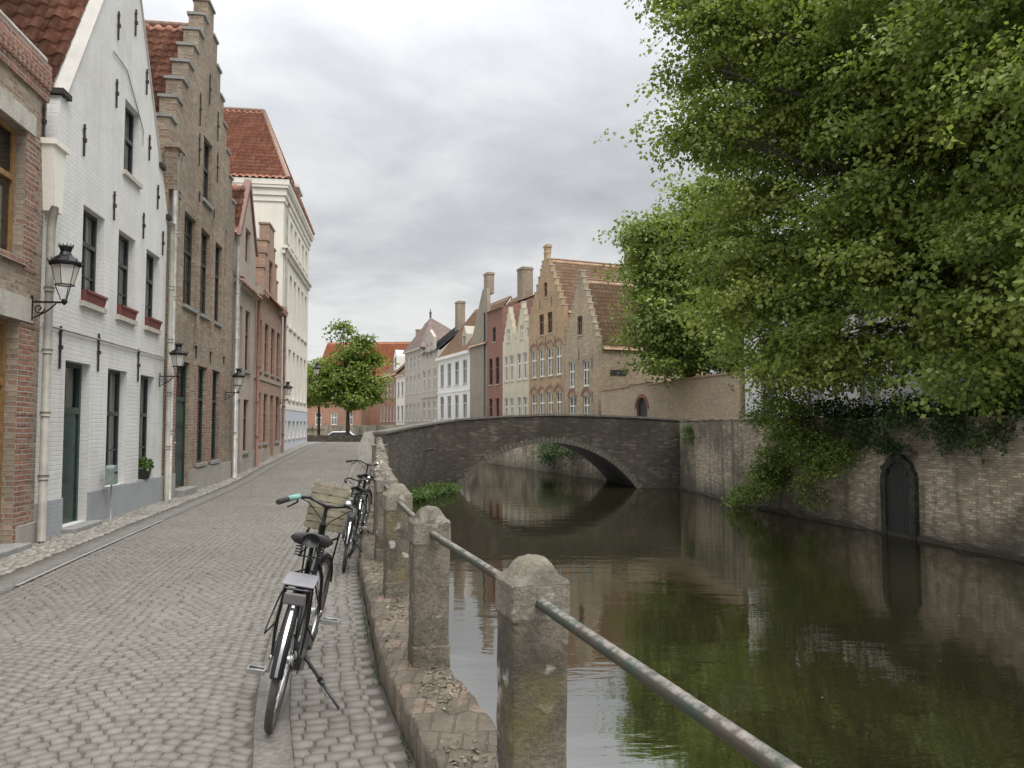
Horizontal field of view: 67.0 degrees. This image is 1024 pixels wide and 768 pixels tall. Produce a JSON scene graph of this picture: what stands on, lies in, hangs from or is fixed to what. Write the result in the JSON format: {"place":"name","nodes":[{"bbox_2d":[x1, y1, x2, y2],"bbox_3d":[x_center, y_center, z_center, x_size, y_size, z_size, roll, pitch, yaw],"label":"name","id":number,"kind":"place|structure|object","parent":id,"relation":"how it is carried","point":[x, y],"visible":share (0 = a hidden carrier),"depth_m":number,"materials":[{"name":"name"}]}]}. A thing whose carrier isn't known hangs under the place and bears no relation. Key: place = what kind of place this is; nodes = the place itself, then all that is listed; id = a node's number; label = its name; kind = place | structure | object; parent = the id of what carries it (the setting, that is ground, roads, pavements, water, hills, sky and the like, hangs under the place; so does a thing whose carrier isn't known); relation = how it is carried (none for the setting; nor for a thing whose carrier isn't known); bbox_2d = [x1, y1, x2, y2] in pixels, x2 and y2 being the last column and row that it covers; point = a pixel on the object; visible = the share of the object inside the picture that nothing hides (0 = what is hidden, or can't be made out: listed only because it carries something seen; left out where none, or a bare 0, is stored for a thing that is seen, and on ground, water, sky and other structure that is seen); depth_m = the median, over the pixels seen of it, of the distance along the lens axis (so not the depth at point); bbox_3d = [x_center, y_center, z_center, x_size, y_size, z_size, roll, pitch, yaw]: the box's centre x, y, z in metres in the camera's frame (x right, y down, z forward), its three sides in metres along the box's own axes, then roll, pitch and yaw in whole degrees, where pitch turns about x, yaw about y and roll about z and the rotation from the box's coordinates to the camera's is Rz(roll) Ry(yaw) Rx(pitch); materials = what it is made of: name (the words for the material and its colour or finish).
{"place":"outdoors","nodes":[
{"label":"outdoors","id":0,"kind":"place"},
{"bbox_2d":[0,442,319,577],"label":"pavement","id":1,"kind":"structure","parent":0,"point":[17,569],"depth_m":11.48,"materials":[{"name":"grey stone"}]},
{"bbox_2d":[105,465,117,519],"bbox_3d":[-6.633,1.856,12.798,0.138,1.023,0.187,0,-3,-8],"label":"post box","id":2,"kind":"object","parent":1,"relation":"on","point":[111,475],"visible":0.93,"depth_m":12.74,"materials":[{"name":"metal"}]},
{"bbox_2d":[0,442,415,767],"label":"road","id":3,"kind":"structure","parent":0,"point":[389,718],"depth_m":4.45,"materials":[{"name":"grey stone"}]},
{"bbox_2d":[15,520,162,585],"bbox_3d":[-5.351,2.124,10.243,0.053,0.001,5.367,1,-3,-10],"label":"kerb line","id":4,"kind":"object","parent":3,"relation":"on","point":[81,556],"visible":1,"depth_m":9.22,"materials":[{"name":"grey stone"}]},
{"bbox_2d":[0,442,326,593],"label":"kerb","id":5,"kind":"structure","parent":3,"relation":"on","point":[10,581],"depth_m":11.09,"materials":[{"name":"stone"}]},
{"bbox_2d":[253,458,358,767],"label":"paving band","id":6,"kind":"object","parent":3,"relation":"on","point":[273,749],"visible":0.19,"depth_m":4.05,"materials":[{"name":"stone"}]},
{"bbox_2d":[289,462,411,767],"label":"walk setts","id":7,"kind":"structure","parent":3,"relation":"on","point":[315,725],"depth_m":4.55,"materials":[{"name":"stone"}]},
{"bbox_2d":[246,479,356,733],"bbox_3d":[-1.211,1.244,4.636,0.624,1.217,1.863,12,-5,-8],"label":"bicycle","id":8,"kind":"object","parent":7,"relation":"on","point":[328,507],"visible":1,"depth_m":4.31,"materials":[{"name":"black metal"}]},
{"bbox_2d":[329,476,374,571],"bbox_3d":[-1.791,1.576,8.927,0.514,1.000,1.679,9,-4,-8],"label":"bicycle","id":9,"kind":"object","parent":7,"relation":"on","point":[348,538],"visible":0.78,"depth_m":8.56,"materials":[{"name":"black metal"}]},
{"bbox_2d":[341,460,378,537],"bbox_3d":[-2.044,1.585,10.396,0.534,1.116,1.768,0,-3,-8],"label":"bicycle","id":10,"kind":"object","parent":7,"relation":"on","point":[362,501],"visible":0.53,"depth_m":10.16,"materials":[{"name":"black metal"}]},
{"bbox_2d":[355,486,412,767],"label":"grass","id":11,"kind":"structure","parent":3,"relation":"on","point":[367,636],"depth_m":5.63,"materials":[{"name":"green plant"}]},
{"bbox_2d":[142,0,932,373],"label":"sky","id":12,"kind":"structure","parent":0,"point":[431,147],"materials":[{"name":"grey"}]},
{"bbox_2d":[412,463,1023,767],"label":"water","id":13,"kind":"structure","parent":0,"point":[770,628],"depth_m":12.30,"materials":[{"name":"green liquid"}]},
{"bbox_2d":[407,481,463,501],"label":"bank plants","id":14,"kind":"object","parent":13,"relation":"in","point":[428,490],"visible":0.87,"depth_m":34.45,"materials":[{"name":"green plant"}]},
{"label":"garden ground","id":15,"kind":"structure","parent":0,"visible":0},
{"bbox_2d":[307,390,370,424],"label":"red house","id":16,"kind":"structure","parent":15,"relation":"on","point":[333,415],"depth_m":118.87,"materials":[{"name":"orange brick"}]},
{"bbox_2d":[322,329,420,424],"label":"orange roof house","id":17,"kind":"structure","parent":15,"relation":"on","point":[387,348],"depth_m":128.09,"materials":[{"name":"red brick"}]},
{"bbox_2d":[395,368,404,424],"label":"white house","id":18,"kind":"structure","parent":15,"relation":"on","point":[400,395],"depth_m":104.69,"materials":[{"name":"beige paint"}]},
{"bbox_2d":[379,323,425,424],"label":"orange brick house","id":19,"kind":"structure","parent":15,"relation":"on","point":[387,413],"depth_m":110.22,"materials":[{"name":"brown brick"}]},
{"bbox_2d":[403,308,450,424],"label":"pyramid roof house","id":20,"kind":"structure","parent":15,"relation":"on","point":[414,350],"depth_m":99.10,"materials":[{"name":"beige paint"}]},
{"bbox_2d":[420,301,465,422],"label":"beige row house","id":21,"kind":"structure","parent":15,"relation":"on","point":[429,386],"depth_m":91.89,"materials":[{"name":"paint"}]},
{"bbox_2d":[307,425,605,479],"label":"quay wall","id":22,"kind":"structure","parent":15,"relation":"on","point":[521,457],"depth_m":56.64,"materials":[{"name":"brick"}]},
{"bbox_2d":[532,443,583,469],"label":"creeper","id":23,"kind":"object","parent":22,"relation":"attached to","point":[549,451],"visible":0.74,"depth_m":49.47,"materials":[{"name":"green plant"}]},
{"bbox_2d":[435,296,512,420],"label":"white row house","id":24,"kind":"structure","parent":15,"relation":"on","point":[453,360],"depth_m":83.66,"materials":[{"name":"paint"}]},
{"bbox_2d":[468,272,516,418],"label":"blank wall house","id":25,"kind":"structure","parent":15,"relation":"on","point":[478,376],"depth_m":76.01,"materials":[{"name":"grey tile"}]},
{"bbox_2d":[485,266,533,416],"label":"red brick house","id":26,"kind":"structure","parent":15,"relation":"on","point":[496,321],"depth_m":72.59,"materials":[{"name":"brown brick"}]},
{"bbox_2d":[503,265,541,415],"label":"stone house","id":27,"kind":"structure","parent":15,"relation":"on","point":[516,371],"depth_m":67.59,"materials":[{"name":"beige stone"}]},
{"bbox_2d":[522,352,526,380],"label":"window","id":28,"kind":"structure","parent":27,"relation":"in","point":[525,354],"depth_m":66.23,"materials":[{"name":"white paint"}]},
{"bbox_2d":[528,244,631,414],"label":"gabled house","id":29,"kind":"structure","parent":15,"relation":"on","point":[549,318],"depth_m":62.13,"materials":[{"name":"brick"}]},
{"bbox_2d":[530,350,536,378],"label":"window","id":30,"kind":"structure","parent":29,"relation":"in","point":[534,360],"depth_m":64.57,"materials":[{"name":"white paint"}]},
{"bbox_2d":[532,394,536,414],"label":"window","id":31,"kind":"structure","parent":29,"relation":"in","point":[534,408],"depth_m":64.41,"materials":[{"name":"white paint"}]},
{"bbox_2d":[538,349,544,377],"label":"window","id":32,"kind":"structure","parent":29,"relation":"in","point":[541,350],"depth_m":63.16,"materials":[{"name":"white paint"}]},
{"bbox_2d":[540,393,544,413],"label":"window","id":33,"kind":"structure","parent":29,"relation":"in","point":[542,402],"depth_m":62.96,"materials":[{"name":"white paint"}]},
{"bbox_2d":[546,347,552,376],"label":"window","id":34,"kind":"structure","parent":29,"relation":"in","point":[551,361],"depth_m":61.46,"materials":[{"name":"white paint"}]},
{"bbox_2d":[548,392,552,413],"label":"window","id":35,"kind":"structure","parent":29,"relation":"in","point":[550,411],"depth_m":61.41,"materials":[{"name":"white paint"}]},
{"bbox_2d":[555,345,561,375],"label":"window","id":36,"kind":"structure","parent":29,"relation":"in","point":[559,365],"depth_m":60.03,"materials":[{"name":"white paint"}]},
{"bbox_2d":[557,391,561,413],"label":"window","id":37,"kind":"structure","parent":29,"relation":"in","point":[559,406],"depth_m":59.98,"materials":[{"name":"white paint"}]},
{"bbox_2d":[564,270,707,414],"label":"gabled house","id":38,"kind":"structure","parent":15,"relation":"on","point":[588,367],"depth_m":56.00,"materials":[{"name":"brown brick"}]},
{"bbox_2d":[568,362,574,388],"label":"window","id":39,"kind":"structure","parent":38,"relation":"in","point":[572,365],"depth_m":57.93,"materials":[{"name":"white paint"}]},
{"bbox_2d":[582,360,588,387],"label":"window","id":40,"kind":"structure","parent":38,"relation":"in","point":[586,374],"depth_m":55.99,"materials":[{"name":"white paint"}]},
{"bbox_2d":[584,396,588,413],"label":"window","id":41,"kind":"structure","parent":38,"relation":"in","point":[586,398],"depth_m":55.97,"materials":[{"name":"white paint"}]},
{"bbox_2d":[600,371,744,418],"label":"garden wall","id":42,"kind":"structure","parent":15,"relation":"on","point":[711,396],"depth_m":44.70,"materials":[{"name":"brick"}]},
{"bbox_2d":[639,398,646,416],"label":"door","id":43,"kind":"structure","parent":42,"relation":"in","point":[642,405],"depth_m":48.94,"materials":[{"name":"grey paint"}]},
{"bbox_2d":[592,166,786,387],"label":"maple tree","id":44,"kind":"object","parent":15,"relation":"on","point":[664,346],"visible":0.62,"depth_m":44.42,"materials":[{"name":"green plant"}]},
{"bbox_2d":[593,0,1023,422],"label":"lime tree","id":45,"kind":"object","parent":15,"relation":"on","point":[892,107],"visible":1,"depth_m":22.40,"materials":[{"name":"green plant"}]},
{"bbox_2d":[678,414,1023,561],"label":"quay wall","id":46,"kind":"structure","parent":15,"relation":"on","point":[973,503],"depth_m":21.50,"materials":[{"name":"brick"}]},
{"bbox_2d":[674,422,695,444],"bbox_3d":[8.697,2.437,37.553,1.369,1.201,1.324,2,-3,-27],"label":"wall plant","id":47,"kind":"object","parent":46,"relation":"attached to","point":[688,432],"depth_m":37.42,"materials":[{"name":"green plant"}]},
{"bbox_2d":[719,382,867,513],"bbox_3d":[9.643,2.315,27.191,2.907,5.012,8.029,0,-3,-8],"label":"hanging shrub","id":48,"kind":"object","parent":46,"relation":"hanging from","point":[798,441],"visible":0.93,"depth_m":26.48,"materials":[{"name":"green plant"}]},
{"bbox_2d":[869,432,908,459],"bbox_3d":[10.904,1.787,22.328,1.109,0.832,1.285,-2,-4,31],"label":"wall plant","id":49,"kind":"object","parent":46,"relation":"attached to","point":[889,444],"depth_m":22.15,"materials":[{"name":"green plant"}]},
{"bbox_2d":[876,448,919,539],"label":"water gate","id":50,"kind":"structure","parent":46,"relation":"attached to","point":[899,493],"depth_m":22.15,"materials":[{"name":"wood"}]},
{"bbox_2d":[816,400,1023,464],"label":"creeper","id":51,"kind":"object","parent":46,"relation":"attached to","point":[932,427],"visible":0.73,"depth_m":21.47,"materials":[{"name":"green plant"}]},
{"bbox_2d":[931,406,969,456],"bbox_3d":[11.667,1.215,20.340,1.093,1.407,1.893,-3,-4,44],"label":"wall plant","id":52,"kind":"object","parent":46,"relation":"attached to","point":[952,422],"depth_m":20.09,"materials":[{"name":"green plant"}]},
{"bbox_2d":[744,218,1023,418],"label":"pale house","id":53,"kind":"structure","parent":15,"relation":"on","point":[849,394],"depth_m":32.88,"materials":[{"name":"white paint"}]},
{"bbox_2d":[807,376,823,417],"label":"window","id":54,"kind":"structure","parent":53,"relation":"in","point":[815,396],"depth_m":35.19,"materials":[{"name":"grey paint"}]},
{"bbox_2d":[859,310,878,334],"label":"window","id":55,"kind":"structure","parent":53,"relation":"in","point":[866,323],"depth_m":32.70,"materials":[{"name":"grey paint"}]},
{"bbox_2d":[861,367,880,415],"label":"window","id":56,"kind":"structure","parent":53,"relation":"in","point":[864,388],"depth_m":32.41,"materials":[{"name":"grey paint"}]},
{"bbox_2d":[801,385,1023,454],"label":"hedge","id":57,"kind":"object","parent":15,"relation":"on","point":[843,409],"visible":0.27,"depth_m":23.75,"materials":[{"name":"green plant"}]},
{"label":"ground","id":58,"kind":"structure","parent":0,"visible":0},
{"bbox_2d":[0,10,51,558],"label":"brick house","id":59,"kind":"structure","parent":58,"relation":"on","point":[25,77],"depth_m":10.05,"materials":[{"name":"brown brick"}]},
{"bbox_2d":[0,318,6,520],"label":"door","id":60,"kind":"structure","parent":59,"relation":"in","point":[3,323],"depth_m":9.86,"materials":[{"name":"brown wood"}]},
{"bbox_2d":[0,119,28,266],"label":"window","id":61,"kind":"structure","parent":59,"relation":"in","point":[8,175],"depth_m":10.01,"materials":[{"name":"brown wood"}]},
{"bbox_2d":[31,243,83,320],"bbox_3d":[-6.078,-1.358,10.335,0.620,1.038,0.434,0,-3,-8],"label":"wall lantern","id":62,"kind":"object","parent":59,"relation":"attached to","point":[66,265],"depth_m":10.28,"materials":[{"name":"black metal"}]},
{"bbox_2d":[0,0,174,540],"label":"white house","id":63,"kind":"structure","parent":58,"relation":"on","point":[100,370],"depth_m":12.73,"materials":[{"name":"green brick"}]},
{"bbox_2d":[61,362,81,523],"bbox_3d":[-6.809,0.895,11.760,0.085,2.460,0.940,0,-3,-8],"label":"door","id":64,"kind":"structure","parent":63,"relation":"in","point":[71,432],"depth_m":11.97,"materials":[{"name":"green paint"}]},
{"bbox_2d":[79,210,106,313],"bbox_3d":[-6.806,-1.974,12.369,0.318,1.585,0.980,0,-3,-8],"label":"window","id":65,"kind":"structure","parent":63,"relation":"in","point":[91,248],"depth_m":12.62,"materials":[{"name":"black glass"}]},
{"bbox_2d":[81,289,107,307],"bbox_3d":[-6.747,-1.357,12.345,0.262,0.175,0.864,0,-3,-8],"label":"window box","id":66,"kind":"object","parent":63,"relation":"attached to","point":[90,296],"visible":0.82,"depth_m":12.24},
{"bbox_2d":[104,370,125,488],"bbox_3d":[-7.006,0.796,13.442,0.278,2.085,1.030,0,-3,-8],"label":"window","id":67,"kind":"structure","parent":63,"relation":"in","point":[117,374],"depth_m":13.81,"materials":[{"name":"black paint"}]},
{"bbox_2d":[116,234,137,325],"bbox_3d":[-7.031,-1.894,13.880,0.318,1.585,0.960,0,-3,-8],"label":"window","id":68,"kind":"structure","parent":63,"relation":"in","point":[124,267],"depth_m":14.19,"materials":[{"name":"black glass"}]},
{"bbox_2d":[117,304,138,319],"bbox_3d":[-6.970,-1.276,13.856,0.262,0.175,0.844,0,-3,-8],"label":"window box","id":69,"kind":"object","parent":63,"relation":"attached to","point":[126,311],"visible":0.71,"depth_m":13.75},
{"bbox_2d":[122,106,142,188],"bbox_3d":[-7.009,-4.384,14.137,0.242,1.385,0.920,0,-3,-8],"label":"window","id":70,"kind":"structure","parent":63,"relation":"in","point":[129,142],"depth_m":14.42,"materials":[{"name":"black glass"}]},
{"bbox_2d":[138,376,153,480],"bbox_3d":[-7.206,0.882,15.053,0.202,2.085,0.940,0,-3,-8],"label":"window","id":71,"kind":"structure","parent":63,"relation":"in","point":[145,398],"depth_m":15.40,"materials":[{"name":"black paint"}]},
{"bbox_2d":[138,456,154,478],"bbox_3d":[-7.178,1.613,15.020,0.366,0.446,0.693,0,-3,-8],"label":"planter","id":72,"kind":"object","parent":63,"relation":"on","point":[144,469],"visible":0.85,"depth_m":14.86,"materials":[{"name":"green plant"}]},
{"bbox_2d":[144,253,161,334],"bbox_3d":[-7.210,-1.816,15.358,0.242,1.585,0.940,0,-3,-8],"label":"window","id":73,"kind":"structure","parent":63,"relation":"in","point":[149,281],"depth_m":15.69,"materials":[{"name":"black paint"}]},
{"bbox_2d":[145,316,162,329],"bbox_3d":[-7.188,-1.198,15.328,0.262,0.175,0.824,0,-3,-8],"label":"window box","id":74,"kind":"object","parent":63,"relation":"attached to","point":[153,322],"visible":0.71,"depth_m":15.22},
{"bbox_2d":[159,343,187,386],"bbox_3d":[-6.923,-0.391,15.837,0.546,0.915,0.383,0,-3,-8],"label":"wall lantern","id":75,"kind":"object","parent":63,"relation":"attached to","point":[178,354],"depth_m":15.78,"materials":[{"name":"black metal"}]},
{"bbox_2d":[145,0,239,500],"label":"stepped gable house","id":76,"kind":"structure","parent":58,"relation":"on","point":[189,101],"depth_m":19.03,"materials":[{"name":"brick"}]},
{"bbox_2d":[174,363,186,487],"bbox_3d":[-7.576,0.917,17.548,0.135,2.870,1.060,0,-3,-8],"label":"door","id":77,"kind":"structure","parent":76,"relation":"in","point":[180,401],"depth_m":17.73,"materials":[{"name":"green paint"}]},
{"bbox_2d":[182,215,196,313],"bbox_3d":[-7.587,-2.833,18.080,0.212,2.225,1.100,0,-3,-8],"label":"window","id":78,"kind":"structure","parent":76,"relation":"in","point":[188,253],"depth_m":18.40,"materials":[{"name":"black glass"}]},
{"bbox_2d":[195,367,207,466],"bbox_3d":[-7.792,0.806,19.273,0.212,2.485,1.020,0,-3,-8],"label":"window","id":79,"kind":"structure","parent":76,"relation":"in","point":[200,399],"depth_m":19.65,"materials":[{"name":"green paint"}]},
{"bbox_2d":[200,231,210,320],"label":"window","id":80,"kind":"structure","parent":76,"relation":"in","point":[203,266],"depth_m":19.87,"materials":[{"name":"black glass"}]},
{"bbox_2d":[202,141,213,210],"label":"window","id":81,"kind":"structure","parent":76,"relation":"in","point":[205,169],"depth_m":20.05,"materials":[{"name":"black glass"}]},
{"bbox_2d":[210,371,220,463],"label":"window","id":82,"kind":"structure","parent":76,"relation":"in","point":[214,385],"depth_m":21.09,"materials":[{"name":"green paint"}]},
{"bbox_2d":[214,245,223,327],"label":"window","id":83,"kind":"structure","parent":76,"relation":"in","point":[216,322],"depth_m":21.30,"materials":[{"name":"grey paint"}]},
{"bbox_2d":[225,368,245,399],"bbox_3d":[-7.808,0.007,21.825,0.546,0.915,0.383,0,-3,-8],"label":"wall lantern","id":84,"kind":"object","parent":76,"relation":"attached to","point":[238,376],"depth_m":21.77,"materials":[{"name":"black metal"}]},
{"bbox_2d":[230,179,262,476],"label":"rendered house","id":85,"kind":"structure","parent":58,"relation":"on","point":[250,292],"depth_m":24.65,"materials":[{"name":"brown paint"}]},
{"bbox_2d":[242,400,249,454],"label":"window","id":86,"kind":"structure","parent":85,"relation":"in","point":[244,429],"depth_m":25.25,"materials":[{"name":"brown paint"}]},
{"bbox_2d":[244,312,251,374],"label":"window","id":87,"kind":"structure","parent":85,"relation":"in","point":[246,330],"depth_m":25.43,"materials":[{"name":"brown paint"}]},
{"bbox_2d":[223,107,314,452],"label":"white townhouse","id":88,"kind":"structure","parent":58,"relation":"on","point":[257,158],"depth_m":35.05,"materials":[{"name":"beige paint"}]},
{"bbox_2d":[252,222,287,466],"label":"red house","id":89,"kind":"structure","parent":58,"relation":"on","point":[270,311],"depth_m":29.08,"materials":[{"name":"brick"}]},
{"bbox_2d":[263,394,268,444],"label":"window","id":90,"kind":"structure","parent":89,"relation":"in","point":[264,394],"depth_m":28.91,"materials":[{"name":"brown paint"}]},
{"bbox_2d":[264,325,269,375],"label":"window","id":91,"kind":"structure","parent":89,"relation":"in","point":[265,372],"depth_m":29.05,"materials":[{"name":"brown paint"}]},
{"bbox_2d":[279,381,292,404],"bbox_3d":[-9.195,0.394,31.371,0.590,0.989,0.414,0,-3,-8],"label":"wall lantern","id":92,"kind":"object","parent":89,"relation":"attached to","point":[287,387],"depth_m":31.31,"materials":[{"name":"black metal"}]},
{"bbox_2d":[307,356,328,434],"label":"street tree","id":93,"kind":"object","parent":58,"relation":"on","point":[316,404],"visible":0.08,"depth_m":64.29,"materials":[{"name":"green plant"}]},
{"bbox_2d":[307,435,362,441],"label":"wall","id":94,"kind":"structure","parent":58,"relation":"on","point":[334,438],"depth_m":55.57,"materials":[{"name":"grey stone"}]},
{"bbox_2d":[328,431,356,434],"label":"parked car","id":95,"kind":"object","parent":58,"relation":"on","point":[341,433],"visible":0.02,"depth_m":73.02,"materials":[{"name":"white paint"}]},
{"bbox_2d":[307,318,399,434],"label":"street tree","id":96,"kind":"object","parent":58,"relation":"on","point":[356,383],"visible":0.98,"depth_m":61.18,"materials":[{"name":"green plant"}]},
{"bbox_2d":[358,461,496,767],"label":"canal wall","id":97,"kind":"structure","parent":58,"relation":"on","point":[423,725],"depth_m":4.09,"materials":[{"name":"stone"}]},
{"bbox_2d":[371,444,387,461],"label":"stone pillar","id":98,"kind":"structure","parent":97,"relation":"on","point":[374,449],"depth_m":26.62,"materials":[{"name":"grey stone"}]},
{"bbox_2d":[373,463,391,534],"bbox_3d":[-1.684,1.539,10.038,0.228,1.031,0.228,1,-4,-12],"label":"stone post","id":99,"kind":"object","parent":97,"relation":"attached to","point":[379,469],"visible":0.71,"depth_m":9.95,"materials":[{"name":"grey stone"}]},
{"bbox_2d":[374,471,397,561],"bbox_3d":[-1.335,1.441,8.190,0.228,1.030,0.228,1,-4,-14],"label":"stone post","id":100,"kind":"object","parent":97,"relation":"attached to","point":[384,478],"visible":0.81,"depth_m":8.08,"materials":[{"name":"grey stone"}]},
{"bbox_2d":[384,485,801,767],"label":"handrail","id":101,"kind":"object","parent":100,"relation":"attached to","point":[757,751],"visible":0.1,"depth_m":1.90,"materials":[{"name":"metal"}]},
{"bbox_2d":[382,483,412,598],"bbox_3d":[-0.962,1.351,6.487,0.228,1.030,0.228,0,-3,-16],"label":"stone post","id":102,"kind":"object","parent":97,"relation":"attached to","point":[396,517],"visible":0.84,"depth_m":6.38,"materials":[{"name":"grey stone"}]},
{"bbox_2d":[408,506,450,667],"bbox_3d":[-0.500,1.253,4.653,0.228,1.031,0.228,1,-3,-16],"label":"stone post","id":103,"kind":"object","parent":97,"relation":"attached to","point":[429,572],"visible":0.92,"depth_m":4.55,"materials":[{"name":"grey stone"}]},
{"bbox_2d":[367,504,496,767],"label":"leaf litter","id":104,"kind":"object","parent":97,"relation":"on","point":[447,750],"visible":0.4,"depth_m":4.11,"materials":[{"name":"brown plant"}]},
{"bbox_2d":[495,554,569,767],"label":"stone post","id":105,"kind":"object","parent":97,"relation":"attached to","point":[532,662],"visible":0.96,"depth_m":2.80,"materials":[{"name":"grey stone"}]},
{"bbox_2d":[358,414,686,491],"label":"stone bridge","id":106,"kind":"structure","parent":58,"relation":"on","point":[637,452],"depth_m":38.52,"materials":[{"name":"brick"}]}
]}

